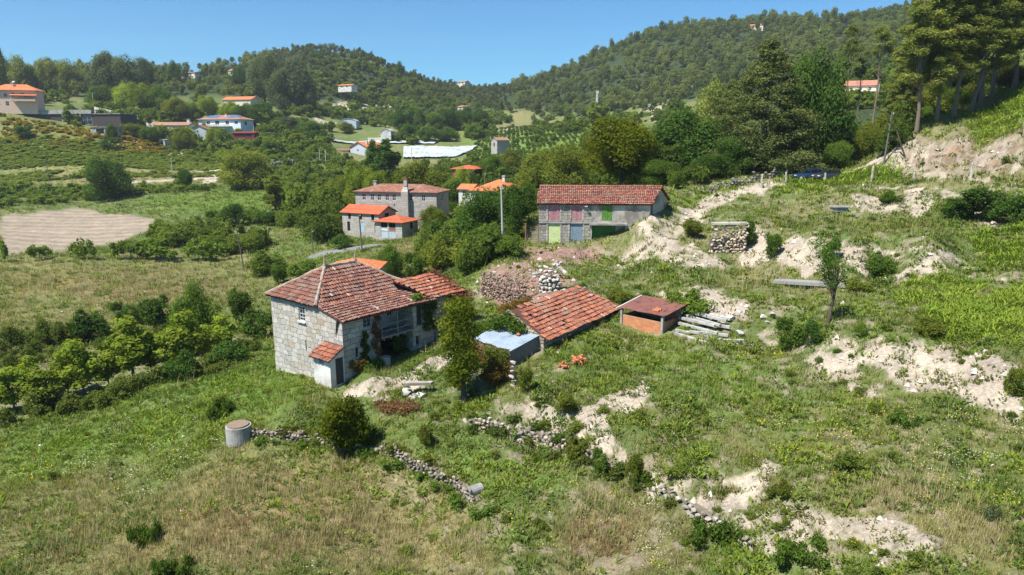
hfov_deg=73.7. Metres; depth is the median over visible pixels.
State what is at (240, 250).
utility pole
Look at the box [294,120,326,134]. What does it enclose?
broadleaf tree
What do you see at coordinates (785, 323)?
bush
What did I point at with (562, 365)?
tile stack
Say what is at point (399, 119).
broadleaf tree
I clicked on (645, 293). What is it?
bush
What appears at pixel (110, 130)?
broadleaf tree
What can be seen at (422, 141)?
crop netting
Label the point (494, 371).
bush
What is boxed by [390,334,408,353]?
ivy
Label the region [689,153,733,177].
broadleaf tree
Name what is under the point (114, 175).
broadleaf tree
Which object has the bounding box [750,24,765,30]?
hilltop house
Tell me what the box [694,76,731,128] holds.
broadleaf tree
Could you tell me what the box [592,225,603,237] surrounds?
garage door
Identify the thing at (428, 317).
ivy
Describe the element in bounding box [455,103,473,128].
broadleaf tree
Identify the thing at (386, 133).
arched shed
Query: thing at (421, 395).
boulder
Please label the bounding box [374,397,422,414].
brush pile
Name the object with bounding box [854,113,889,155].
broadleaf tree
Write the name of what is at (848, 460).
scrub
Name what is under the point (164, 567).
bush
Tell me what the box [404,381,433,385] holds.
stone slab
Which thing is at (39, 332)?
hedge bush
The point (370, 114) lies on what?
thicket
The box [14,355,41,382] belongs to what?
plane tree
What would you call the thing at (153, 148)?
broom
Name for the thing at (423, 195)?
window
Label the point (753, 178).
lane wall
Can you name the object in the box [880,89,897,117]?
pine tree
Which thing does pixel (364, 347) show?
ivy
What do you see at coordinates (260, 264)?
bush
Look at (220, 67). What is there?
forest
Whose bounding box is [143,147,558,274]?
thicket
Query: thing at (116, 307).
hedge bush
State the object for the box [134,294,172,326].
hedge bush
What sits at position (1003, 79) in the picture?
broadleaf tree
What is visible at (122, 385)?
thicket
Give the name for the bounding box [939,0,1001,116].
pine tree
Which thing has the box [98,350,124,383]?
plane tree
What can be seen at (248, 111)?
broadleaf tree
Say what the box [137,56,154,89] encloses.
skyline tree
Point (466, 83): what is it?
ridge house
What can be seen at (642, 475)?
weed clump
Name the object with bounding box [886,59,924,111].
pine tree
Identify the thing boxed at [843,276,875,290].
bush
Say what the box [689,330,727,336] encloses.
granite beam
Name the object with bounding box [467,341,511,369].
creeper
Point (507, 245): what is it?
bush
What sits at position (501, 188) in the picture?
utility pole
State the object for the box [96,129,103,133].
door
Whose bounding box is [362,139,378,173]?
poplar
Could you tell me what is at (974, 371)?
loose stones
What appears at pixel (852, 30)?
pine tree
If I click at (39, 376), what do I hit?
plane tree
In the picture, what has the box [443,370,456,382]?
bush
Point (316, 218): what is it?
thicket
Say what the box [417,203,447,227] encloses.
broadleaf tree
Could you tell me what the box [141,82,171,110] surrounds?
broadleaf tree
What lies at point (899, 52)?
pine tree
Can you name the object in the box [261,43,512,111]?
forest
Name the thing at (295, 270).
bush
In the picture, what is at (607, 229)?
garage door
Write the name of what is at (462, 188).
orange house
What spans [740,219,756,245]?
bush
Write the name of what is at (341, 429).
bush
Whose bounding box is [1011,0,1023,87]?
pine tree
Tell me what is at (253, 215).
hedge bush
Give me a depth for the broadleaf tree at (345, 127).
441.10 m
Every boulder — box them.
[401,388,411,395]
[416,392,425,397]
[733,330,744,335]
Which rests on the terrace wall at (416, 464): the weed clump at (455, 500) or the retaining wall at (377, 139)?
the weed clump at (455, 500)
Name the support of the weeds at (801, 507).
on the ground at (54, 228)
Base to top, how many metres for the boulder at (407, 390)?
0.616 m
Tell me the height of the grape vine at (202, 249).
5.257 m
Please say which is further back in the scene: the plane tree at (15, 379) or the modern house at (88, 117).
the modern house at (88, 117)
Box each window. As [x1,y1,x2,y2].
[83,115,91,123]
[299,307,304,320]
[363,317,370,327]
[421,194,425,200]
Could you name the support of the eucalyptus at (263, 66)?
on the ground at (54, 228)
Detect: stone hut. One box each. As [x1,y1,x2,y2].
[458,105,472,110]
[491,137,508,153]
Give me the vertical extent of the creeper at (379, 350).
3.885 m
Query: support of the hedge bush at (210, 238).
on the ground at (54, 228)
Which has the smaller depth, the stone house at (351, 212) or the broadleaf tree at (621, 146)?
the broadleaf tree at (621, 146)
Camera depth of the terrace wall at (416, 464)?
41.13 m
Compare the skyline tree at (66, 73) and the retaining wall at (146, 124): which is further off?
the skyline tree at (66, 73)
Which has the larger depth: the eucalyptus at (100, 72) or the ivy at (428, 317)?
the eucalyptus at (100, 72)
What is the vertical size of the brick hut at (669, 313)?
3.096 m
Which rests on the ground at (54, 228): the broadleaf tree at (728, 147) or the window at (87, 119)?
the broadleaf tree at (728, 147)
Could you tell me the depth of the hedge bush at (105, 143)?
310.79 m
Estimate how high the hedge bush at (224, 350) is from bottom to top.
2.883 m
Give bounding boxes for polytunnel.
[340,118,359,128]
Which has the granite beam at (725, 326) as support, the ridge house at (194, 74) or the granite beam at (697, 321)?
the granite beam at (697, 321)
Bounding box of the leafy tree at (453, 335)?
[433,294,481,401]
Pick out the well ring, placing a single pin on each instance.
(236, 431)
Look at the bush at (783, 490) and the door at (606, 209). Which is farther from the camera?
the door at (606, 209)
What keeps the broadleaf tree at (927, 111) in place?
on the ground at (54, 228)
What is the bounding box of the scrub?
[0,100,1023,574]
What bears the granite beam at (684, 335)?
on the ground at (54, 228)
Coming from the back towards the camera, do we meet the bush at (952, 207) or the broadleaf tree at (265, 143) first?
the broadleaf tree at (265, 143)
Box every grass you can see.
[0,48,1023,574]
[0,86,1023,574]
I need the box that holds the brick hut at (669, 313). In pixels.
[616,295,687,333]
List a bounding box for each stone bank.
[468,417,593,459]
[630,470,754,550]
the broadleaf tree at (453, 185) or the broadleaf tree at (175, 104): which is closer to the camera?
the broadleaf tree at (453, 185)
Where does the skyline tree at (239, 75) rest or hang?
on the ground at (54, 228)
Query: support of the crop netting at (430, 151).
on the vineyard at (486, 150)
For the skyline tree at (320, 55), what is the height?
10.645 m
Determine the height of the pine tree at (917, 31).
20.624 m
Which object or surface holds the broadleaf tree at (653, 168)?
on the ground at (54, 228)
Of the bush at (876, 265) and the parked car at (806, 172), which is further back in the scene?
the parked car at (806, 172)
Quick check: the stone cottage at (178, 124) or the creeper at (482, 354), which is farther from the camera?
the stone cottage at (178, 124)
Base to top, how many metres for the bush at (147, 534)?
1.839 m
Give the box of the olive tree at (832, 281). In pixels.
[804,232,859,323]
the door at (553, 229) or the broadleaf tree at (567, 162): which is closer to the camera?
the door at (553, 229)
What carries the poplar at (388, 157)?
on the ground at (54, 228)
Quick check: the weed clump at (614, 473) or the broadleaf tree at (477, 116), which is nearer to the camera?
the weed clump at (614, 473)
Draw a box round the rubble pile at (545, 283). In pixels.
[538,261,563,292]
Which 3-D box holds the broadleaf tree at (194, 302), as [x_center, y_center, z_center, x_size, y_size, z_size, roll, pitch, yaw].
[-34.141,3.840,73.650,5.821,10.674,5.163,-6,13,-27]
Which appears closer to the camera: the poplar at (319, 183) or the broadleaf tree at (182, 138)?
the poplar at (319, 183)
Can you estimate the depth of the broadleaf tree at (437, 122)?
434.13 m
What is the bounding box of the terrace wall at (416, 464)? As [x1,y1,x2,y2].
[251,427,481,503]
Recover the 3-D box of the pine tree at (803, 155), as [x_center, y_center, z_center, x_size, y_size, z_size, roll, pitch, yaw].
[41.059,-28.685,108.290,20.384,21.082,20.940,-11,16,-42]
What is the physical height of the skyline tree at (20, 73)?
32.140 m
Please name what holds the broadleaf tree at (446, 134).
on the ground at (54, 228)
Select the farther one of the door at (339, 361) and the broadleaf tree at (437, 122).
the broadleaf tree at (437, 122)
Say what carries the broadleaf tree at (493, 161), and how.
on the ground at (54, 228)
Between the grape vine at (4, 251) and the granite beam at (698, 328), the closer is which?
the granite beam at (698, 328)
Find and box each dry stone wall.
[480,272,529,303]
[708,222,749,252]
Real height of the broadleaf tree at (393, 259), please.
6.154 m
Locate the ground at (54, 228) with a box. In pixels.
[0,18,1023,574]
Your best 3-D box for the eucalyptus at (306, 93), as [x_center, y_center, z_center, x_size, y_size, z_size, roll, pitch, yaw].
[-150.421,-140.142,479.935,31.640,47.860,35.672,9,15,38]
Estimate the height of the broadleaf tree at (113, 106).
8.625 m
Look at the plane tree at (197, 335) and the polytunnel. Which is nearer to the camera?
the plane tree at (197, 335)
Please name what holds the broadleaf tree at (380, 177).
on the ground at (54, 228)
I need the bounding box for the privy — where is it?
[308,340,344,388]
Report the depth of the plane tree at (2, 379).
57.74 m
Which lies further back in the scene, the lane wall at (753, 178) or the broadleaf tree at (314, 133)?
the broadleaf tree at (314, 133)
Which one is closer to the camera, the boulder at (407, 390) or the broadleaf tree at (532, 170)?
the boulder at (407, 390)
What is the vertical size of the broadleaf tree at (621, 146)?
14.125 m
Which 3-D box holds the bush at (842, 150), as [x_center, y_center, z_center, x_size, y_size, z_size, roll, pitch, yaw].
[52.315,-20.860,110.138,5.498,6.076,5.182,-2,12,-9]
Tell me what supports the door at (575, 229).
in the barn
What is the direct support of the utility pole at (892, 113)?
on the ground at (54, 228)
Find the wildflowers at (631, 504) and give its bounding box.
[3,228,1022,573]
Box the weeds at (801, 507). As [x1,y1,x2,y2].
[339,139,1022,574]
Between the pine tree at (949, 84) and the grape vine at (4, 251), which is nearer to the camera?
the pine tree at (949, 84)
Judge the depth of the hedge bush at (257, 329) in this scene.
75.33 m
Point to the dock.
(432, 466)
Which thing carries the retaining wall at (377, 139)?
on the ground at (54, 228)
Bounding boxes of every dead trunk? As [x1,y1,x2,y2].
[864,107,905,157]
[987,68,999,107]
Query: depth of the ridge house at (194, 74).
571.14 m
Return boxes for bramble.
[356,357,385,374]
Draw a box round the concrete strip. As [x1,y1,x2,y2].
[773,278,846,287]
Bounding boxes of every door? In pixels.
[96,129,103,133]
[335,357,343,384]
[361,222,363,231]
[381,231,387,237]
[389,231,395,237]
[416,305,420,324]
[548,224,559,242]
[569,224,582,241]
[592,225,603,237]
[602,205,612,220]
[604,226,615,234]
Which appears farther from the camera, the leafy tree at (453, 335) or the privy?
the privy
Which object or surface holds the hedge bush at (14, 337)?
on the ground at (54, 228)
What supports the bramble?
on the ground at (54, 228)
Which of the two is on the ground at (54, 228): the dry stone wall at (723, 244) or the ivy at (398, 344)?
the dry stone wall at (723, 244)
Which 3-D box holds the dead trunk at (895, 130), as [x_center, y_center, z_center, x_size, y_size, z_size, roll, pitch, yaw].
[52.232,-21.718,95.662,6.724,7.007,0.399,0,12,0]
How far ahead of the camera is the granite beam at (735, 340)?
53.55 m
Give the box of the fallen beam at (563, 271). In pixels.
[555,262,567,274]
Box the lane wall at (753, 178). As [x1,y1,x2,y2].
[708,169,794,192]
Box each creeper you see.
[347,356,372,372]
[370,311,383,357]
[428,267,476,309]
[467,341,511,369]
[497,295,532,313]
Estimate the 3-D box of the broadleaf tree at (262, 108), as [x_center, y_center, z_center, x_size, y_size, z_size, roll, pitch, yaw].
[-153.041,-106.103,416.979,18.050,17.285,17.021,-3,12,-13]
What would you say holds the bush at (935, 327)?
on the ground at (54, 228)
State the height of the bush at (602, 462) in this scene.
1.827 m
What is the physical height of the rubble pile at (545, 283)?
3.467 m
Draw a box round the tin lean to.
[476,329,538,364]
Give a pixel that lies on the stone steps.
(532, 231)
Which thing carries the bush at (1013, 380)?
on the ground at (54, 228)
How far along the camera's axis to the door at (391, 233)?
135.72 m
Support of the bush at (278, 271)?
on the ground at (54, 228)
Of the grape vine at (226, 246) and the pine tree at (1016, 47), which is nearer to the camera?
the pine tree at (1016, 47)
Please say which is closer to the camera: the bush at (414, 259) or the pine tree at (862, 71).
the bush at (414, 259)
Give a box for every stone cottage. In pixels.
[150,120,195,129]
[191,125,209,139]
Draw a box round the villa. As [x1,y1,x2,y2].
[0,81,44,113]
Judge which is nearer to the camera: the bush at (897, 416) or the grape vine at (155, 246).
the bush at (897, 416)
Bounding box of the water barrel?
[380,355,390,368]
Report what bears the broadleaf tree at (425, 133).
on the ground at (54, 228)
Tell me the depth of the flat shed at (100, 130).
326.37 m
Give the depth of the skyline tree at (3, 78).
401.81 m
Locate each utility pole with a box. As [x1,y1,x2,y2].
[236,228,244,271]
[358,214,362,249]
[500,186,503,235]
[883,111,893,164]
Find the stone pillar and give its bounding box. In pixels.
[508,360,516,386]
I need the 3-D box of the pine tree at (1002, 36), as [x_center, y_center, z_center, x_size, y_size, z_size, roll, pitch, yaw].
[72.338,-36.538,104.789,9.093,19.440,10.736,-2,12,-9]
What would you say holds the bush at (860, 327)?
on the ground at (54, 228)
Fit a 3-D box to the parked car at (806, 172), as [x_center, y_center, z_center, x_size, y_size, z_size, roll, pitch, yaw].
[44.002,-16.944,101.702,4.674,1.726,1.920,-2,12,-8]
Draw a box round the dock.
[0,120,1022,574]
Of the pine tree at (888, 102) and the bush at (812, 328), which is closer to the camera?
the bush at (812, 328)
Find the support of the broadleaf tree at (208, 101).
on the ground at (54, 228)
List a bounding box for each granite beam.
[674,332,710,342]
[675,329,721,339]
[678,322,718,334]
[679,316,715,326]
[684,314,721,326]
[687,312,727,321]
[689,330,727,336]
[693,322,729,327]
[703,313,731,320]
[724,339,743,341]
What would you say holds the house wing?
on the ground at (54, 228)
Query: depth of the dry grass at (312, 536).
36.09 m
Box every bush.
[0,325,29,353]
[12,125,33,137]
[24,319,55,344]
[49,322,72,344]
[68,308,110,340]
[98,137,120,149]
[108,301,131,321]
[126,517,163,550]
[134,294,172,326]
[149,553,194,574]
[158,349,202,380]
[204,210,227,226]
[205,237,214,247]
[205,396,235,420]
[206,338,253,363]
[217,201,244,226]
[224,288,253,321]
[239,312,272,339]
[241,206,262,223]
[245,249,288,276]
[260,210,277,225]
[270,262,288,282]
[286,259,317,277]
[319,393,372,454]
[326,233,353,247]
[402,250,423,277]
[416,425,433,443]
[417,235,455,270]
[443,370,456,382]
[450,239,466,263]
[479,356,517,386]
[494,233,525,255]
[517,366,533,393]
[554,391,579,412]
[563,435,588,460]
[592,446,608,473]
[605,286,636,301]
[624,449,645,483]
[635,292,652,297]
[664,289,680,300]
[667,286,717,315]
[680,217,704,237]
[687,514,744,548]
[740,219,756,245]
[763,231,782,258]
[765,477,795,497]
[771,533,832,572]
[774,315,803,351]
[801,318,824,346]
[820,237,842,265]
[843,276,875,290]
[851,322,868,336]
[864,250,897,275]
[877,190,904,202]
[885,406,920,428]
[914,316,947,335]
[938,197,979,219]
[959,186,1011,220]
[983,504,1001,521]
[988,192,1023,222]
[1002,367,1023,396]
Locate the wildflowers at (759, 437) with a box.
[1,235,1023,573]
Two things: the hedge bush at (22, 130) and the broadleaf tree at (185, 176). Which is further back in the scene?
the hedge bush at (22, 130)
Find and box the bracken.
[498,83,1023,351]
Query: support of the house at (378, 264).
on the ground at (54, 228)
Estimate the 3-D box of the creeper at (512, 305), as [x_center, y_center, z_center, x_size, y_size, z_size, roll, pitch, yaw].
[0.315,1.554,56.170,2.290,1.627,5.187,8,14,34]
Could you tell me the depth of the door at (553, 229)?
84.37 m
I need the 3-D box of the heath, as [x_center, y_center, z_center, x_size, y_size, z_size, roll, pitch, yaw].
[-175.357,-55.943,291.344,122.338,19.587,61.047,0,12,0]
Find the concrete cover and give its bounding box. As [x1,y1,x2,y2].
[828,206,849,211]
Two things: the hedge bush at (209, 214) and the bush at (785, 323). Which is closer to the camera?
the bush at (785, 323)
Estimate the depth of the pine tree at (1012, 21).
105.03 m
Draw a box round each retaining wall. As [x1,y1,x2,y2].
[94,107,152,127]
[270,158,301,165]
[368,137,391,140]
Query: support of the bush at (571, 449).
on the ground at (54, 228)
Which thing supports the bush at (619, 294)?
on the ground at (54, 228)
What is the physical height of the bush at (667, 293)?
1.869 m
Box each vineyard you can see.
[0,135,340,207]
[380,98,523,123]
[394,123,591,172]
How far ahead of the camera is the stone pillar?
46.59 m
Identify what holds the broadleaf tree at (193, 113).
on the ground at (54, 228)
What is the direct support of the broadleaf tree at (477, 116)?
on the ground at (54, 228)
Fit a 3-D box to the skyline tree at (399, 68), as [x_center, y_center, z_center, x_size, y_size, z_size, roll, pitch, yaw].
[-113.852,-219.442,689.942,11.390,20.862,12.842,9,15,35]
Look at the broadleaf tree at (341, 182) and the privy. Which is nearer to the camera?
the privy
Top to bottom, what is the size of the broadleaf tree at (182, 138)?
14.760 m
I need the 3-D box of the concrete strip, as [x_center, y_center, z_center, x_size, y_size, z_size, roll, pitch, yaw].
[27.119,-0.415,61.961,1.300,0.854,6.459,-12,17,-43]
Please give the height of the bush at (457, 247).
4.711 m
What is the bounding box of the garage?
[371,215,420,240]
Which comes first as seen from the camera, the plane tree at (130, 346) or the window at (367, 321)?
the window at (367, 321)
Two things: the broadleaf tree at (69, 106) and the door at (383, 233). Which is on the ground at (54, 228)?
the broadleaf tree at (69, 106)
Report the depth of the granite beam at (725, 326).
55.16 m
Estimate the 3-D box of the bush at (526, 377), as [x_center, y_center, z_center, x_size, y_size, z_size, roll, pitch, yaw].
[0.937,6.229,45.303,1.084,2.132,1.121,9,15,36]
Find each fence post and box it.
[871,165,873,181]
[969,162,973,178]
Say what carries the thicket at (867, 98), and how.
on the ground at (54, 228)
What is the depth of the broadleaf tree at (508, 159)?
234.14 m
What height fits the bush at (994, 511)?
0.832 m
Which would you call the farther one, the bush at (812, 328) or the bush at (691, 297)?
the bush at (691, 297)
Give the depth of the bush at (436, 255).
90.22 m
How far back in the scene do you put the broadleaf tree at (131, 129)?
334.84 m
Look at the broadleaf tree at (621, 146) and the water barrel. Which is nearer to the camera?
the water barrel
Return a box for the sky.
[0,0,910,85]
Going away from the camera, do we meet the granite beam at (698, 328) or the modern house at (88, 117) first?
the granite beam at (698, 328)
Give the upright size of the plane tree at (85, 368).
5.899 m
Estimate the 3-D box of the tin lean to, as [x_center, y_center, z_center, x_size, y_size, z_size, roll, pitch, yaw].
[-0.533,4.985,52.791,3.623,3.096,4.858,-12,17,-43]
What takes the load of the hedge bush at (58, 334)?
on the ground at (54, 228)
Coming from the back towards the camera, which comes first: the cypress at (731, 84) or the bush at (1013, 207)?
the cypress at (731, 84)
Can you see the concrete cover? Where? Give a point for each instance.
(839, 208)
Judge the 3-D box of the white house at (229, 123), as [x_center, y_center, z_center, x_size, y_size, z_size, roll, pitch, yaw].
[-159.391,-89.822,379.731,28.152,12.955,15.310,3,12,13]
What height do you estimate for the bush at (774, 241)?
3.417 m
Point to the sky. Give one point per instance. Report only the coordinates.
(474, 41)
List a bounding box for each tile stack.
[558,361,569,368]
[571,354,586,364]
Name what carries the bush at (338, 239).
on the ground at (54, 228)
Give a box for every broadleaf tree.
[63,104,78,109]
[81,156,134,200]
[83,84,115,105]
[104,124,117,138]
[105,103,121,109]
[108,83,136,108]
[120,123,140,137]
[125,81,152,109]
[138,126,161,142]
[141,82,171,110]
[160,96,190,121]
[165,278,221,355]
[171,127,194,149]
[176,169,193,184]
[183,101,205,121]
[197,95,218,116]
[203,127,227,150]
[215,99,239,114]
[215,147,273,189]
[229,105,265,124]
[247,100,275,122]
[259,138,276,152]
[276,116,298,130]
[288,133,306,142]
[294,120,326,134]
[308,129,326,141]
[324,174,349,206]
[334,121,354,133]
[342,161,374,204]
[362,169,390,188]
[376,243,405,276]
[386,107,411,130]
[389,156,453,187]
[398,123,415,140]
[403,105,427,126]
[415,126,437,139]
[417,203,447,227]
[425,111,445,129]
[435,126,459,140]
[437,107,459,128]
[440,176,468,210]
[452,185,503,236]
[453,166,471,183]
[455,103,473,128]
[465,123,482,137]
[470,107,492,124]
[478,154,507,175]
[495,179,538,234]
[496,147,524,168]
[513,147,557,188]
[540,139,589,184]
[577,115,662,184]
[578,131,599,164]
[637,159,683,184]
[649,104,729,169]
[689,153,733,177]
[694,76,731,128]
[712,133,754,174]
[780,40,856,167]
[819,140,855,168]
[838,119,861,164]
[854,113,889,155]
[912,80,950,111]
[915,106,945,117]
[935,87,972,110]
[945,72,985,107]
[985,64,1023,87]
[1006,69,1023,79]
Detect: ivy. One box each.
[360,329,370,360]
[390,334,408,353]
[410,292,422,300]
[419,296,437,330]
[466,311,527,336]
[483,344,510,363]
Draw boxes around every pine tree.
[834,23,864,111]
[853,55,870,121]
[863,24,897,122]
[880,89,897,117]
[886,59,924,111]
[889,0,947,87]
[893,0,963,132]
[911,0,979,122]
[923,4,977,89]
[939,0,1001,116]
[948,0,1022,110]
[960,0,1023,99]
[968,0,1023,107]
[1007,0,1023,51]
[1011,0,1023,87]
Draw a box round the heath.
[0,134,223,182]
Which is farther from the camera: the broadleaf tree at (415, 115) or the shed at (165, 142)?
the broadleaf tree at (415, 115)
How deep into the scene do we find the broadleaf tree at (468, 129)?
426.07 m
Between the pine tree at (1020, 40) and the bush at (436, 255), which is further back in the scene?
the pine tree at (1020, 40)
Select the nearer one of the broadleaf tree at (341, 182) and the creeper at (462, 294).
the creeper at (462, 294)
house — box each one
[30,110,137,127]
[182,72,202,79]
[196,115,253,132]
[222,96,260,105]
[264,253,436,381]
[335,258,387,271]
[338,84,356,92]
[339,204,397,237]
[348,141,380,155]
[352,178,449,227]
[456,184,478,204]
[457,80,469,87]
[468,176,515,199]
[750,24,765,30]
[843,80,877,95]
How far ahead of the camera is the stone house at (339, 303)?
56.06 m
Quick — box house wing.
[393,272,466,338]
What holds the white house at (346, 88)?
on the ground at (54, 228)
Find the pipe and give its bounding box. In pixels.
[464,483,483,497]
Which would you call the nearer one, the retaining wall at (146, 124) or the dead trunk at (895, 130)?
the dead trunk at (895, 130)
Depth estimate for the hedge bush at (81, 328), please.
81.52 m
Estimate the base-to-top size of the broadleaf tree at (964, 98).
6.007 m
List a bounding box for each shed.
[90,127,122,136]
[159,139,169,146]
[232,131,259,140]
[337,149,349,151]
[381,129,394,139]
[451,165,484,178]
[483,285,619,350]
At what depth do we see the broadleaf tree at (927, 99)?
114.32 m
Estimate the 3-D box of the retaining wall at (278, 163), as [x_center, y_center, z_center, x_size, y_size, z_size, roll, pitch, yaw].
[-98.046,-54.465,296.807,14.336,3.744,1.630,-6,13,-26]
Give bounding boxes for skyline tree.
[0,48,10,85]
[4,54,38,87]
[29,56,58,94]
[51,58,85,96]
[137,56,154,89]
[165,60,181,83]
[230,64,245,87]
[315,52,324,58]
[395,60,404,75]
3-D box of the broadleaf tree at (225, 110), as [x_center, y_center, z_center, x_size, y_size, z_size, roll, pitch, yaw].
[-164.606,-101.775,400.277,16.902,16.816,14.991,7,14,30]
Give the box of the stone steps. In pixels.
[525,219,538,241]
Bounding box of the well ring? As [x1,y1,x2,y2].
[225,420,251,447]
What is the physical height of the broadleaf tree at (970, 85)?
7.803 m
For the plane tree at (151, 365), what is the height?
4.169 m
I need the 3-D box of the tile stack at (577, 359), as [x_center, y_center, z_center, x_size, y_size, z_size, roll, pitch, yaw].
[4.800,5.205,49.137,1.113,0.759,1.008,-2,12,-10]
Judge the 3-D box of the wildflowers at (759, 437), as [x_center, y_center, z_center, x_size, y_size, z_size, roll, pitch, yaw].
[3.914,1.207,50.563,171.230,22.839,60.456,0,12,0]
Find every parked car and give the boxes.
[790,168,821,178]
[812,169,840,179]
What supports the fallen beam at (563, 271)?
on the rubble
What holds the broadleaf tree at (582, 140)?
on the ground at (54, 228)
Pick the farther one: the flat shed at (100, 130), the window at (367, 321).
the flat shed at (100, 130)
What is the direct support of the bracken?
on the ground at (54, 228)
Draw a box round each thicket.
[0,304,262,424]
[37,50,901,109]
[62,78,691,156]
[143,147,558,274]
[293,129,677,242]
[658,56,1019,188]
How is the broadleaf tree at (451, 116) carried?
on the ground at (54, 228)
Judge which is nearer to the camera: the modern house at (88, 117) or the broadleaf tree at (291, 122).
the modern house at (88, 117)
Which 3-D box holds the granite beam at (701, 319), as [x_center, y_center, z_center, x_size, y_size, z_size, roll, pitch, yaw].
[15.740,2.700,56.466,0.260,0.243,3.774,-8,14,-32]
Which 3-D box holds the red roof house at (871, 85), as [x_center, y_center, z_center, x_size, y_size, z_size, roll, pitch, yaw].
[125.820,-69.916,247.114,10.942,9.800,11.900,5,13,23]
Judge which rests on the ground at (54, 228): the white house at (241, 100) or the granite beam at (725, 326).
the white house at (241, 100)
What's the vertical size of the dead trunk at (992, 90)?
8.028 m
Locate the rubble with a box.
[486,269,566,303]
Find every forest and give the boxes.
[4,48,275,101]
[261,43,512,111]
[510,0,914,115]
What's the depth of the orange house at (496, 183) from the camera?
150.71 m
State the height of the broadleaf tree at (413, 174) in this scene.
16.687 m
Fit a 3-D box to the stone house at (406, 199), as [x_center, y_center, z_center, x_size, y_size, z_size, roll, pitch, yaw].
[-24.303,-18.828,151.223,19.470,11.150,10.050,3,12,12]
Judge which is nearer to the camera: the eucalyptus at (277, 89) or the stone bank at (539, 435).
the stone bank at (539, 435)
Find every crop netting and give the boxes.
[333,138,435,142]
[403,145,477,156]
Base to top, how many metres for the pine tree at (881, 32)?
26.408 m
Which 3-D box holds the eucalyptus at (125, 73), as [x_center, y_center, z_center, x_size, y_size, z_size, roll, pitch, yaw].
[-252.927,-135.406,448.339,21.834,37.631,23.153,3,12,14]
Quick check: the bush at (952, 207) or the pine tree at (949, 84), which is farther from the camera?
the pine tree at (949, 84)
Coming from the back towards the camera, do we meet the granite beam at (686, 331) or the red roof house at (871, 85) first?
the red roof house at (871, 85)
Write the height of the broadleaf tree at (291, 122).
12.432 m
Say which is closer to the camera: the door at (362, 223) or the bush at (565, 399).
the bush at (565, 399)
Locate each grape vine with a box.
[0,239,8,259]
[25,244,52,257]
[66,237,97,259]
[108,240,152,258]
[132,236,178,259]
[148,220,161,231]
[181,237,225,259]
[219,240,231,255]
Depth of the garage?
136.22 m
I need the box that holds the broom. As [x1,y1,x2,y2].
[0,112,212,155]
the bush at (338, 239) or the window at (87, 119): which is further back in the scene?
the window at (87, 119)
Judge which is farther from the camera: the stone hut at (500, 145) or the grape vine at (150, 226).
the stone hut at (500, 145)
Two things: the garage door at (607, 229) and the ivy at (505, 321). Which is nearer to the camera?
the ivy at (505, 321)
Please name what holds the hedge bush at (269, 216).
on the ground at (54, 228)
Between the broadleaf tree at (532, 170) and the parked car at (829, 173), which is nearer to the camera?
the parked car at (829, 173)
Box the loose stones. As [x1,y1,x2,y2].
[38,145,1023,568]
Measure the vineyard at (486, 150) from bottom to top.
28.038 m
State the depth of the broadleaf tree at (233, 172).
234.50 m
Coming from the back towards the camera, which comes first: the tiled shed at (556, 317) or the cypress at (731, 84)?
the cypress at (731, 84)
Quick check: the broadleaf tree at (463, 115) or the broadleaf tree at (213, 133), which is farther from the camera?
the broadleaf tree at (463, 115)
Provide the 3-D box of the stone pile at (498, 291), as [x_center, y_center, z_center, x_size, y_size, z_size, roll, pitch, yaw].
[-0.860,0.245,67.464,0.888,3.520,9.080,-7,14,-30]
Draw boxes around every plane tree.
[0,366,33,411]
[0,376,9,402]
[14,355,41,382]
[17,368,72,406]
[45,352,74,394]
[49,338,106,396]
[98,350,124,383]
[100,315,155,375]
[140,343,162,370]
[145,326,184,369]
[166,309,211,358]
[191,324,218,355]
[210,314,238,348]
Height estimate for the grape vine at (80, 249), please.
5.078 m
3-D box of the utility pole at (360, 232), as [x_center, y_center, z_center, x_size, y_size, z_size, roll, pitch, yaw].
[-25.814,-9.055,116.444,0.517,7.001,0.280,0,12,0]
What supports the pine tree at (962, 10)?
on the ground at (54, 228)
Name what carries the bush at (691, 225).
on the ground at (54, 228)
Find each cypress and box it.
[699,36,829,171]
[714,79,753,145]
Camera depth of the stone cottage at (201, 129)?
362.69 m
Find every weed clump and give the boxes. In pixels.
[251,434,495,521]
[275,421,470,483]
[466,410,653,482]
[466,422,676,507]
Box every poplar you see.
[259,174,286,210]
[311,181,324,194]
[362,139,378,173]
[367,137,403,183]
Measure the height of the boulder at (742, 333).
0.460 m
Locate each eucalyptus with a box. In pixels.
[84,49,122,100]
[108,52,149,101]
[245,52,282,103]
[263,67,300,109]
[272,52,319,110]
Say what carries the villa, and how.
on the ground at (54, 228)
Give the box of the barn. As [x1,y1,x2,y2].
[537,185,670,242]
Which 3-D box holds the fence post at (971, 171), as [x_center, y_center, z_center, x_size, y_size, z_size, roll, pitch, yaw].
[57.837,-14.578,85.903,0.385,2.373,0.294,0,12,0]

